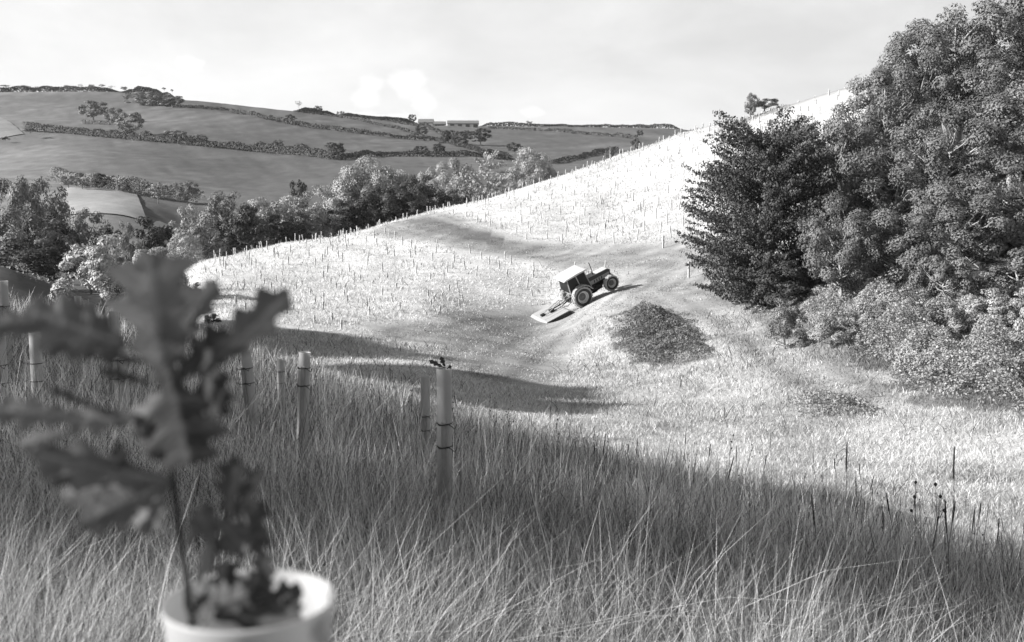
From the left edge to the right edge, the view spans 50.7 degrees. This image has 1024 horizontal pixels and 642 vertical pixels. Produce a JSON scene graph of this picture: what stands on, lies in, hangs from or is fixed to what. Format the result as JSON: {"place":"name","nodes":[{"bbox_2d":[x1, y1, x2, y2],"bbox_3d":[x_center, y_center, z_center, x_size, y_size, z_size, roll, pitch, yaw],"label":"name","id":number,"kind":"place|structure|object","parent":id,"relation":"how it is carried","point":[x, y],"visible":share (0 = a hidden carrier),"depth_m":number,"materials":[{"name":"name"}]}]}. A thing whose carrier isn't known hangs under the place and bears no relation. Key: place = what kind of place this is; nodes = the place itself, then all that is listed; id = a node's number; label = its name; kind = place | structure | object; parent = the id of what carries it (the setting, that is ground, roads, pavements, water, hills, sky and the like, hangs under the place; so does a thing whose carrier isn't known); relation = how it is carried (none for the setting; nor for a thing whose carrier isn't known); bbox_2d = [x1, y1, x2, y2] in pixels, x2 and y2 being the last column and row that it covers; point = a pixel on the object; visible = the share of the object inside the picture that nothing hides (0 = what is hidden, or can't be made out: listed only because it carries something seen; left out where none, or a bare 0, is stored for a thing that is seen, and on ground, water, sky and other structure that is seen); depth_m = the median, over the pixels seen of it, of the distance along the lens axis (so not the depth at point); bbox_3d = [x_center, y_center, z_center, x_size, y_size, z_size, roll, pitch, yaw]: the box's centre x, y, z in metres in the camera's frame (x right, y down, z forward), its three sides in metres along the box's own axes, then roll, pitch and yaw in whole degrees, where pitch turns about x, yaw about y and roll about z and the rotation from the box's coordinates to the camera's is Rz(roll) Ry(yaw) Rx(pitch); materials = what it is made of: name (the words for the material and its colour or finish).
{"place":"outdoors","nodes":[
{"label":"outdoors","id":0,"kind":"place"},
{"bbox_2d":[0,117,23,137],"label":"field","id":1,"kind":"structure","parent":0,"point":[7,128],"depth_m":520.88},
{"bbox_2d":[57,187,146,220],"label":"field","id":2,"kind":"structure","parent":0,"point":[98,200],"depth_m":255.22,"materials":[{"name":"plant"}]},
{"bbox_2d":[0,0,1022,129],"label":"sky","id":3,"kind":"structure","parent":0,"point":[677,63],"materials":[{"name":"white"}]},
{"bbox_2d":[0,53,1023,641],"bbox_3d":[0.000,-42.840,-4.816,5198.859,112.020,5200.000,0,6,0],"label":"ground","id":4,"kind":"structure","parent":0,"point":[212,171],"depth_m":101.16,"materials":[{"name":"plant"}]},
{"bbox_2d":[0,337,8,428],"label":"tree shelter","id":5,"kind":"object","parent":4,"relation":"on","point":[3,348],"visible":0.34,"depth_m":9.07,"materials":[{"name":"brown plastic"}]},
{"bbox_2d":[0,281,11,382],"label":"tree shelter","id":6,"kind":"object","parent":4,"relation":"on","point":[4,298],"visible":0.47,"depth_m":13.52,"materials":[{"name":"grey plastic"}]},
{"bbox_2d":[0,175,47,258],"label":"broadleaf tree","id":7,"kind":"object","parent":4,"relation":"on","point":[21,194],"visible":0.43,"depth_m":148.00,"materials":[{"name":"grey plant"}]},
{"bbox_2d":[22,334,45,429],"bbox_3d":[-4.116,0.538,9.329,0.169,0.889,0.115,3,7,22],"label":"tree shelter","id":8,"kind":"object","parent":4,"relation":"on","point":[32,347],"visible":0.51,"depth_m":9.27,"materials":[{"name":"grey plastic"}]},
{"bbox_2d":[0,205,67,274],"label":"broadleaf tree","id":9,"kind":"object","parent":4,"relation":"on","point":[11,236],"visible":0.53,"depth_m":124.44,"materials":[{"name":"grey plant"}]},
{"bbox_2d":[0,242,84,279],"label":"broadleaf tree","id":10,"kind":"object","parent":4,"relation":"on","point":[29,259],"visible":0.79,"depth_m":108.38,"materials":[{"name":"grey plant"}]},
{"bbox_2d":[13,175,74,277],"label":"broadleaf tree","id":11,"kind":"object","parent":4,"relation":"on","point":[61,208],"visible":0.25,"depth_m":158.36,"materials":[{"name":"grey plant"}]},
{"bbox_2d":[13,211,74,282],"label":"broadleaf tree","id":12,"kind":"object","parent":4,"relation":"on","point":[62,241],"visible":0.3,"depth_m":128.86,"materials":[{"name":"grey plant"}]},
{"bbox_2d":[0,85,119,91],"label":"hedge","id":13,"kind":"object","parent":4,"relation":"on","point":[47,88],"visible":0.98,"depth_m":844.11,"materials":[{"name":"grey plant"}]},
{"bbox_2d":[48,233,129,314],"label":"willow bush","id":14,"kind":"object","parent":4,"relation":"on","point":[95,263],"visible":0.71,"depth_m":73.26,"materials":[{"name":"grey plant"}]},
{"bbox_2d":[63,207,115,293],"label":"broadleaf tree","id":15,"kind":"object","parent":4,"relation":"on","point":[74,234],"visible":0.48,"depth_m":126.60,"materials":[{"name":"grey plant"}]},
{"bbox_2d":[76,100,109,119],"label":"broadleaf tree","id":16,"kind":"object","parent":4,"relation":"on","point":[94,112],"visible":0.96,"depth_m":608.59,"materials":[{"name":"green plant"}]},
{"bbox_2d":[108,311,119,400],"bbox_3d":[-4.380,0.532,11.908,0.123,1.282,0.174,3,7,26],"label":"tree shelter","id":17,"kind":"object","parent":4,"relation":"on","point":[115,321],"visible":0.12,"depth_m":11.85,"materials":[{"name":"grey plastic"}]},
{"bbox_2d":[110,347,129,444],"bbox_3d":[-3.292,0.652,9.110,0.136,0.885,0.154,0,6,0],"label":"tree shelter","id":18,"kind":"object","parent":4,"relation":"on","point":[122,364],"visible":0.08,"depth_m":9.07,"materials":[{"name":"grey plastic"}]},
{"bbox_2d":[47,167,205,201],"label":"hedge","id":19,"kind":"object","parent":4,"relation":"on","point":[60,171],"visible":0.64,"depth_m":289.07,"materials":[{"name":"grey plant"}]},
{"bbox_2d":[110,220,142,264],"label":"broadleaf tree","id":20,"kind":"object","parent":4,"relation":"on","point":[123,242],"visible":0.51,"depth_m":119.54,"materials":[{"name":"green plant"}]},
{"bbox_2d":[115,112,144,132],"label":"broadleaf tree","id":21,"kind":"object","parent":4,"relation":"on","point":[135,117],"visible":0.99,"depth_m":530.89,"materials":[{"name":"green plant"}]},
{"bbox_2d":[127,216,180,260],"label":"broadleaf tree","id":22,"kind":"object","parent":4,"relation":"on","point":[158,236],"visible":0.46,"depth_m":122.85,"materials":[{"name":"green plant"}]},
{"bbox_2d":[132,246,189,285],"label":"willow bush","id":23,"kind":"object","parent":4,"relation":"on","point":[164,252],"visible":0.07,"depth_m":69.41,"materials":[{"name":"grey plant"}]},
{"bbox_2d":[23,122,338,158],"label":"hedge","id":24,"kind":"object","parent":4,"relation":"on","point":[175,137],"visible":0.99,"depth_m":476.30,"materials":[{"name":"grey plant"}]},
{"bbox_2d":[166,233,204,264],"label":"broadleaf tree","id":25,"kind":"object","parent":4,"relation":"on","point":[185,247],"visible":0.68,"depth_m":111.51,"materials":[{"name":"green plant"}]},
{"bbox_2d":[171,180,201,203],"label":"broadleaf tree","id":26,"kind":"object","parent":4,"relation":"on","point":[186,194],"visible":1,"depth_m":259.47,"materials":[{"name":"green plant"}]},
{"bbox_2d":[168,203,207,263],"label":"broadleaf tree","id":27,"kind":"object","parent":4,"relation":"on","point":[188,220],"visible":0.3,"depth_m":134.21,"materials":[{"name":"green plant"}]},
{"bbox_2d":[166,218,228,261],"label":"broadleaf tree","id":28,"kind":"object","parent":4,"relation":"on","point":[199,233],"visible":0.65,"depth_m":116.68,"materials":[{"name":"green plant"}]},
{"bbox_2d":[195,190,259,254],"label":"broadleaf tree","id":29,"kind":"object","parent":4,"relation":"on","point":[214,210],"visible":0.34,"depth_m":126.72,"materials":[{"name":"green plant"}]},
{"bbox_2d":[211,215,260,255],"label":"broadleaf tree","id":30,"kind":"object","parent":4,"relation":"on","point":[220,235],"visible":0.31,"depth_m":124.62,"materials":[{"name":"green plant"}]},
{"bbox_2d":[160,569,335,641],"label":"tree shelter","id":31,"kind":"object","parent":4,"relation":"on","point":[318,601],"visible":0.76,"depth_m":0.63,"materials":[{"name":"white plastic"}]},
{"bbox_2d":[0,251,304,629],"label":"oak sapling","id":32,"kind":"object","parent":31,"relation":"in","point":[160,308],"visible":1,"depth_m":0.59,"materials":[{"name":"grey plant"}]},
{"bbox_2d":[237,350,260,453],"bbox_3d":[-2.704,0.892,11.153,0.148,1.171,0.146,-5,6,1],"label":"tree shelter","id":33,"kind":"object","parent":4,"relation":"on","point":[246,369],"visible":0.62,"depth_m":11.10,"materials":[{"name":"grey plastic"}]},
{"bbox_2d":[222,205,280,249],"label":"broadleaf tree","id":34,"kind":"object","parent":4,"relation":"on","point":[240,230],"visible":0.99,"depth_m":120.64,"materials":[{"name":"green plant"}]},
{"bbox_2d":[239,196,296,249],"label":"broadleaf tree","id":35,"kind":"object","parent":4,"relation":"on","point":[257,203],"visible":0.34,"depth_m":139.16,"materials":[{"name":"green plant"}]},
{"bbox_2d":[236,214,300,252],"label":"broadleaf tree","id":36,"kind":"object","parent":4,"relation":"on","point":[278,226],"visible":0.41,"depth_m":132.05,"materials":[{"name":"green plant"}]},
{"bbox_2d":[276,359,285,427],"bbox_3d":[-3.138,1.004,14.691,0.115,0.976,0.142,0,6,0],"label":"tree shelter","id":37,"kind":"object","parent":4,"relation":"on","point":[280,366],"visible":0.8,"depth_m":14.64,"materials":[{"name":"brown plastic"}]},
{"bbox_2d":[272,194,320,237],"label":"broadleaf tree","id":38,"kind":"object","parent":4,"relation":"on","point":[301,202],"visible":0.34,"depth_m":143.07,"materials":[{"name":"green plant"}]},
{"bbox_2d":[279,215,316,242],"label":"broadleaf tree","id":39,"kind":"object","parent":4,"relation":"on","point":[301,227],"visible":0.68,"depth_m":134.65,"materials":[{"name":"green plant"}]},
{"bbox_2d":[288,179,308,216],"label":"broadleaf tree","id":40,"kind":"object","parent":4,"relation":"on","point":[303,187],"visible":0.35,"depth_m":252.59,"materials":[{"name":"grey plant"}]},
{"bbox_2d":[171,104,437,140],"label":"hedge","id":41,"kind":"object","parent":4,"relation":"on","point":[273,118],"visible":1,"depth_m":633.02,"materials":[{"name":"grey plant"}]},
{"bbox_2d":[297,351,312,464],"bbox_3d":[-1.830,0.838,9.530,0.151,1.132,0.162,3,6,0],"label":"tree shelter","id":42,"kind":"object","parent":4,"relation":"on","point":[304,367],"visible":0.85,"depth_m":9.48,"materials":[{"name":"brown plastic"}]},
{"bbox_2d":[284,206,341,239],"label":"broadleaf tree","id":43,"kind":"object","parent":4,"relation":"on","point":[327,230],"visible":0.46,"depth_m":142.87,"materials":[{"name":"grey plant"}]},
{"bbox_2d":[288,185,352,233],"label":"broadleaf tree","id":44,"kind":"object","parent":4,"relation":"on","point":[332,203],"visible":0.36,"depth_m":149.87,"materials":[{"name":"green plant"}]},
{"bbox_2d":[319,201,362,236],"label":"broadleaf tree","id":45,"kind":"object","parent":4,"relation":"on","point":[349,213],"visible":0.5,"depth_m":149.90,"materials":[{"name":"grey plant"}]},
{"bbox_2d":[295,110,430,138],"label":"hedge","id":46,"kind":"object","parent":4,"relation":"on","point":[386,125],"visible":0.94,"depth_m":768.29,"materials":[{"name":"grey plant"}]},
{"bbox_2d":[334,155,400,228],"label":"broadleaf tree","id":47,"kind":"object","parent":4,"relation":"on","point":[346,189],"visible":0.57,"depth_m":161.97,"materials":[{"name":"grey plant"}]},
{"bbox_2d":[344,196,400,229],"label":"broadleaf tree","id":48,"kind":"object","parent":4,"relation":"on","point":[368,220],"visible":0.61,"depth_m":152.43,"materials":[{"name":"grey plant"}]},
{"bbox_2d":[337,113,417,123],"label":"hedge","id":49,"kind":"object","parent":4,"relation":"on","point":[398,119],"visible":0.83,"depth_m":842.67,"materials":[{"name":"grey plant"}]},
{"bbox_2d":[352,185,405,228],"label":"broadleaf tree","id":50,"kind":"object","parent":4,"relation":"on","point":[372,195],"visible":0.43,"depth_m":154.88,"materials":[{"name":"grey plant"}]},
{"bbox_2d":[368,169,426,216],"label":"broadleaf tree","id":51,"kind":"object","parent":4,"relation":"on","point":[401,178],"visible":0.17,"depth_m":164.31,"materials":[{"name":"grey plant"}]},
{"bbox_2d":[377,191,429,224],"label":"broadleaf tree","id":52,"kind":"object","parent":4,"relation":"on","point":[414,205],"visible":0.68,"depth_m":153.35,"materials":[{"name":"grey plant"}]},
{"bbox_2d":[360,116,453,139],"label":"hedge","id":53,"kind":"object","parent":4,"relation":"on","point":[438,130],"visible":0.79,"depth_m":801.33,"materials":[{"name":"grey plant"}]},
{"bbox_2d":[394,174,450,215],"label":"broadleaf tree","id":54,"kind":"object","parent":4,"relation":"on","point":[427,192],"visible":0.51,"depth_m":157.10,"materials":[{"name":"grey plant"}]},
{"bbox_2d":[338,149,507,159],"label":"hedge","id":55,"kind":"object","parent":4,"relation":"on","point":[356,154],"visible":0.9,"depth_m":484.04,"materials":[{"name":"grey plant"}]},
{"bbox_2d":[420,375,433,465],"bbox_3d":[-0.924,1.212,11.786,0.151,1.227,0.162,0,6,0],"label":"tree shelter","id":56,"kind":"object","parent":4,"relation":"on","point":[425,418],"visible":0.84,"depth_m":11.73,"materials":[{"name":"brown plastic"}]},
{"bbox_2d":[436,367,457,532],"bbox_3d":[-0.434,0.880,7.220,0.151,1.131,0.162,0,6,0],"label":"tree shelter","id":57,"kind":"object","parent":4,"relation":"on","point":[444,422],"visible":0.92,"depth_m":7.18,"materials":[{"name":"grey plastic"}]},
{"bbox_2d":[425,189,469,208],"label":"broadleaf tree","id":58,"kind":"object","parent":4,"relation":"on","point":[456,198],"visible":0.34,"depth_m":156.68,"materials":[{"name":"grey plant"}]},
{"bbox_2d":[429,157,478,207],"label":"broadleaf tree","id":59,"kind":"object","parent":4,"relation":"on","point":[454,164],"visible":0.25,"depth_m":174.56,"materials":[{"name":"grey plant"}]},
{"bbox_2d":[447,120,478,127],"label":"barn","id":60,"kind":"structure","parent":4,"relation":"on","point":[469,123],"depth_m":816.92,"materials":[{"name":"grey"}]},
{"bbox_2d":[456,187,486,204],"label":"broadleaf tree","id":61,"kind":"object","parent":4,"relation":"on","point":[470,196],"visible":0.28,"depth_m":162.97,"materials":[{"name":"grey plant"}]},
{"bbox_2d":[435,137,514,158],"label":"hedge","id":62,"kind":"object","parent":4,"relation":"on","point":[464,145],"visible":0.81,"depth_m":541.00,"materials":[{"name":"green plant"}]},
{"bbox_2d":[455,150,513,199],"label":"layered tree","id":63,"kind":"object","parent":4,"relation":"on","point":[486,174],"visible":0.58,"depth_m":165.82,"materials":[{"name":"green plant"}]},
{"bbox_2d":[0,284,1023,641],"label":"long grass","id":64,"kind":"structure","parent":4,"relation":"on","point":[700,510],"depth_m":6.17,"materials":[{"name":"plant"}]},
{"bbox_2d":[503,146,556,190],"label":"broadleaf tree","id":65,"kind":"object","parent":4,"relation":"on","point":[525,174],"visible":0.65,"depth_m":178.33,"materials":[{"name":"grey plant"}]},
{"bbox_2d":[530,299,571,322],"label":"mower","id":66,"kind":"object","parent":4,"relation":"on","point":[550,312],"visible":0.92,"depth_m":80.18,"materials":[{"name":"white metal"}]},
{"bbox_2d":[488,126,637,138],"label":"hedge","id":67,"kind":"object","parent":4,"relation":"on","point":[571,131],"visible":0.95,"depth_m":752.58,"materials":[{"name":"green plant"}]},
{"bbox_2d":[482,121,679,128],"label":"hedge","id":68,"kind":"object","parent":4,"relation":"on","point":[654,125],"visible":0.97,"depth_m":881.47,"materials":[{"name":"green plant"}]},
{"bbox_2d":[549,146,619,164],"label":"hedge","id":69,"kind":"object","parent":4,"relation":"on","point":[585,154],"visible":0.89,"depth_m":490.02,"materials":[{"name":"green plant"}]},
{"bbox_2d":[554,262,618,307],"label":"tractor","id":70,"kind":"object","parent":4,"relation":"on","point":[579,287],"visible":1,"depth_m":80.45,"materials":[{"name":"grey"}]},
{"bbox_2d":[318,80,873,237],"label":"distant tree shelters","id":71,"kind":"object","parent":4,"relation":"on","point":[815,101],"visible":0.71,"depth_m":135.54,"materials":[{"name":"grey plastic"}]},
{"bbox_2d":[606,301,713,363],"bbox_3d":[8.473,0.396,61.525,5.084,2.242,16.400,0,6,0],"label":"bramble thicket","id":72,"kind":"object","parent":4,"relation":"on","point":[679,341],"visible":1,"depth_m":60.82,"materials":[{"name":"grey plant"}]},
{"bbox_2d":[744,92,759,117],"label":"tree","id":73,"kind":"object","parent":4,"relation":"on","point":[751,104],"visible":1,"depth_m":136.58,"materials":[{"name":"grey plant"}]},
{"bbox_2d":[675,106,861,307],"bbox_3d":[15.272,-6.736,65.665,11.039,12.146,10.616,-3,7,-23],"label":"spiky tree","id":74,"kind":"object","parent":4,"relation":"on","point":[762,235],"visible":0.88,"depth_m":64.09,"materials":[{"name":"grey plant"}]},
{"bbox_2d":[746,260,811,306],"bbox_3d":[15.233,-1.874,61.390,3.494,3.246,4.636,0,6,0],"label":"bush","id":75,"kind":"object","parent":4,"relation":"on","point":[787,286],"visible":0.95,"depth_m":60.44,"materials":[{"name":"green plant"}]},
{"bbox_2d":[764,297,807,349],"bbox_3d":[12.739,0.239,50.235,1.750,2.629,2.322,-2,7,-14],"label":"bush","id":76,"kind":"object","parent":4,"relation":"on","point":[783,324],"visible":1,"depth_m":49.84,"materials":[{"name":"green plant"}]},
{"bbox_2d":[754,113,839,259],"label":"broadleaf tree","id":77,"kind":"object","parent":4,"relation":"on","point":[808,121],"visible":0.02,"depth_m":71.83,"materials":[{"name":"grey plant"}]},
{"bbox_2d":[783,389,887,416],"bbox_3d":[11.415,2.780,38.295,3.466,0.654,5.049,0,6,0],"label":"bramble thicket","id":78,"kind":"object","parent":4,"relation":"on","point":[844,400],"visible":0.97,"depth_m":37.72,"materials":[{"name":"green plant"}]},
{"bbox_2d":[809,308,862,348],"bbox_3d":[14.239,0.433,47.300,2.326,1.999,2.450,-5,8,-37],"label":"bush","id":79,"kind":"object","parent":4,"relation":"on","point":[827,329],"visible":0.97,"depth_m":47.20,"materials":[{"name":"grey plant"}]},
{"bbox_2d":[795,190,885,300],"bbox_3d":[16.698,-3.392,55.008,4.454,6.538,3.846,3,7,24],"label":"broadleaf tree","id":80,"kind":"object","parent":4,"relation":"on","point":[844,257],"visible":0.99,"depth_m":54.37,"materials":[{"name":"grey plant"}]},
{"bbox_2d":[795,114,894,251],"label":"broadleaf tree","id":81,"kind":"object","parent":4,"relation":"on","point":[848,156],"visible":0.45,"depth_m":69.99,"materials":[{"name":"grey plant"}]},
{"bbox_2d":[830,66,933,163],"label":"broadleaf tree","id":82,"kind":"object","parent":4,"relation":"on","point":[890,98],"visible":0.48,"depth_m":79.36,"materials":[{"name":"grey plant"}]},
{"bbox_2d":[860,301,906,333],"bbox_3d":[16.685,0.020,48.315,2.432,1.860,1.833,-1,6,-9],"label":"bush","id":83,"kind":"object","parent":4,"relation":"on","point":[874,308],"visible":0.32,"depth_m":48.15,"materials":[{"name":"grey plant"}]},
{"bbox_2d":[748,269,1023,414],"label":"bramble bank","id":84,"kind":"structure","parent":4,"relation":"on","point":[948,349],"depth_m":43.65,"materials":[{"name":"grey plant"}]},
{"bbox_2d":[836,143,938,262],"bbox_3d":[22.912,-6.927,65.410,6.246,7.744,6.172,-2,7,-21],"label":"broadleaf tree","id":85,"kind":"object","parent":4,"relation":"on","point":[903,183],"visible":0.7,"depth_m":64.77,"materials":[{"name":"grey plant"}]},
{"bbox_2d":[850,207,951,286],"bbox_3d":[19.712,-3.118,54.840,4.606,5.286,5.203,-3,7,-25],"label":"broadleaf tree","id":86,"kind":"object","parent":4,"relation":"on","point":[914,234],"visible":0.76,"depth_m":53.60,"materials":[{"name":"grey plant"}]},
{"bbox_2d":[864,27,963,158],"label":"broadleaf tree","id":87,"kind":"object","parent":4,"relation":"on","point":[940,79],"visible":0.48,"depth_m":86.99,"materials":[{"name":"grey plant"}]},
{"bbox_2d":[905,298,962,341],"bbox_3d":[18.468,0.079,47.203,2.326,2.172,2.450,-3,7,-22],"label":"bush","id":88,"kind":"object","parent":4,"relation":"on","point":[950,312],"visible":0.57,"depth_m":47.14,"materials":[{"name":"grey plant"}]},
{"bbox_2d":[906,244,976,320],"bbox_3d":[20.340,-1.678,51.129,3.446,3.854,2.597,-1,6,-6],"label":"broadleaf tree","id":89,"kind":"object","parent":4,"relation":"on","point":[964,280],"visible":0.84,"depth_m":50.69,"materials":[{"name":"grey plant"}]},
{"bbox_2d":[887,99,1012,203],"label":"broadleaf tree","id":90,"kind":"object","parent":4,"relation":"on","point":[985,134],"visible":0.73,"depth_m":69.49,"materials":[{"name":"grey plant"}]},
{"bbox_2d":[901,172,1019,282],"bbox_3d":[23.956,-4.746,57.584,6.123,6.383,6.049,-4,8,-32],"label":"broadleaf tree","id":91,"kind":"object","parent":4,"relation":"on","point":[942,189],"visible":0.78,"depth_m":56.57,"materials":[{"name":"grey plant"}]},
{"bbox_2d":[905,0,1023,143],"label":"broadleaf tree","id":92,"kind":"object","parent":4,"relation":"on","point":[981,39],"visible":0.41,"depth_m":89.84,"materials":[{"name":"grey plant"}]},
{"bbox_2d":[945,287,1010,335],"bbox_3d":[20.515,-0.168,47.322,2.977,2.617,2.244,2,7,15],"label":"bush","id":93,"kind":"object","parent":4,"relation":"on","point":[973,305],"visible":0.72,"depth_m":46.91,"materials":[{"name":"grey plant"}]},
{"bbox_2d":[934,46,1023,156],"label":"broadleaf tree","id":94,"kind":"object","parent":4,"relation":"on","point":[969,75],"visible":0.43,"depth_m":85.35,"materials":[{"name":"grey plant"}]},
{"bbox_2d":[937,212,1023,272],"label":"broadleaf tree","id":95,"kind":"object","parent":4,"relation":"on","point":[1012,244],"visible":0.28,"depth_m":58.69,"materials":[{"name":"grey plant"}]},
{"bbox_2d":[946,76,1023,192],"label":"broadleaf tree","id":96,"kind":"object","parent":4,"relation":"on","point":[1003,114],"visible":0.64,"depth_m":76.00,"materials":[{"name":"grey plant"}]},
{"bbox_2d":[955,150,1023,271],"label":"broadleaf tree","id":97,"kind":"object","parent":4,"relation":"on","point":[1008,164],"visible":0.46,"depth_m":59.44,"materials":[{"name":"grey plant"}]},
{"bbox_2d":[962,0,1023,89],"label":"broadleaf tree","id":98,"kind":"object","parent":4,"relation":"on","point":[1014,6],"visible":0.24,"depth_m":94.84,"materials":[{"name":"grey plant"}]},
{"bbox_2d":[973,246,1023,303],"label":"broadleaf tree","id":99,"kind":"object","parent":4,"relation":"on","point":[1016,264],"visible":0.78,"depth_m":52.12,"materials":[{"name":"grey plant"}]},
{"bbox_2d":[994,125,1023,178],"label":"broadleaf tree","id":100,"kind":"object","parent":4,"relation":"on","point":[1014,146],"visible":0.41,"depth_m":72.42,"materials":[{"name":"grey plant"}]},
{"bbox_2d":[1004,286,1023,331],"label":"bush","id":101,"kind":"object","parent":4,"relation":"on","point":[1015,320],"visible":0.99,"depth_m":46.19,"materials":[{"name":"grey plant"}]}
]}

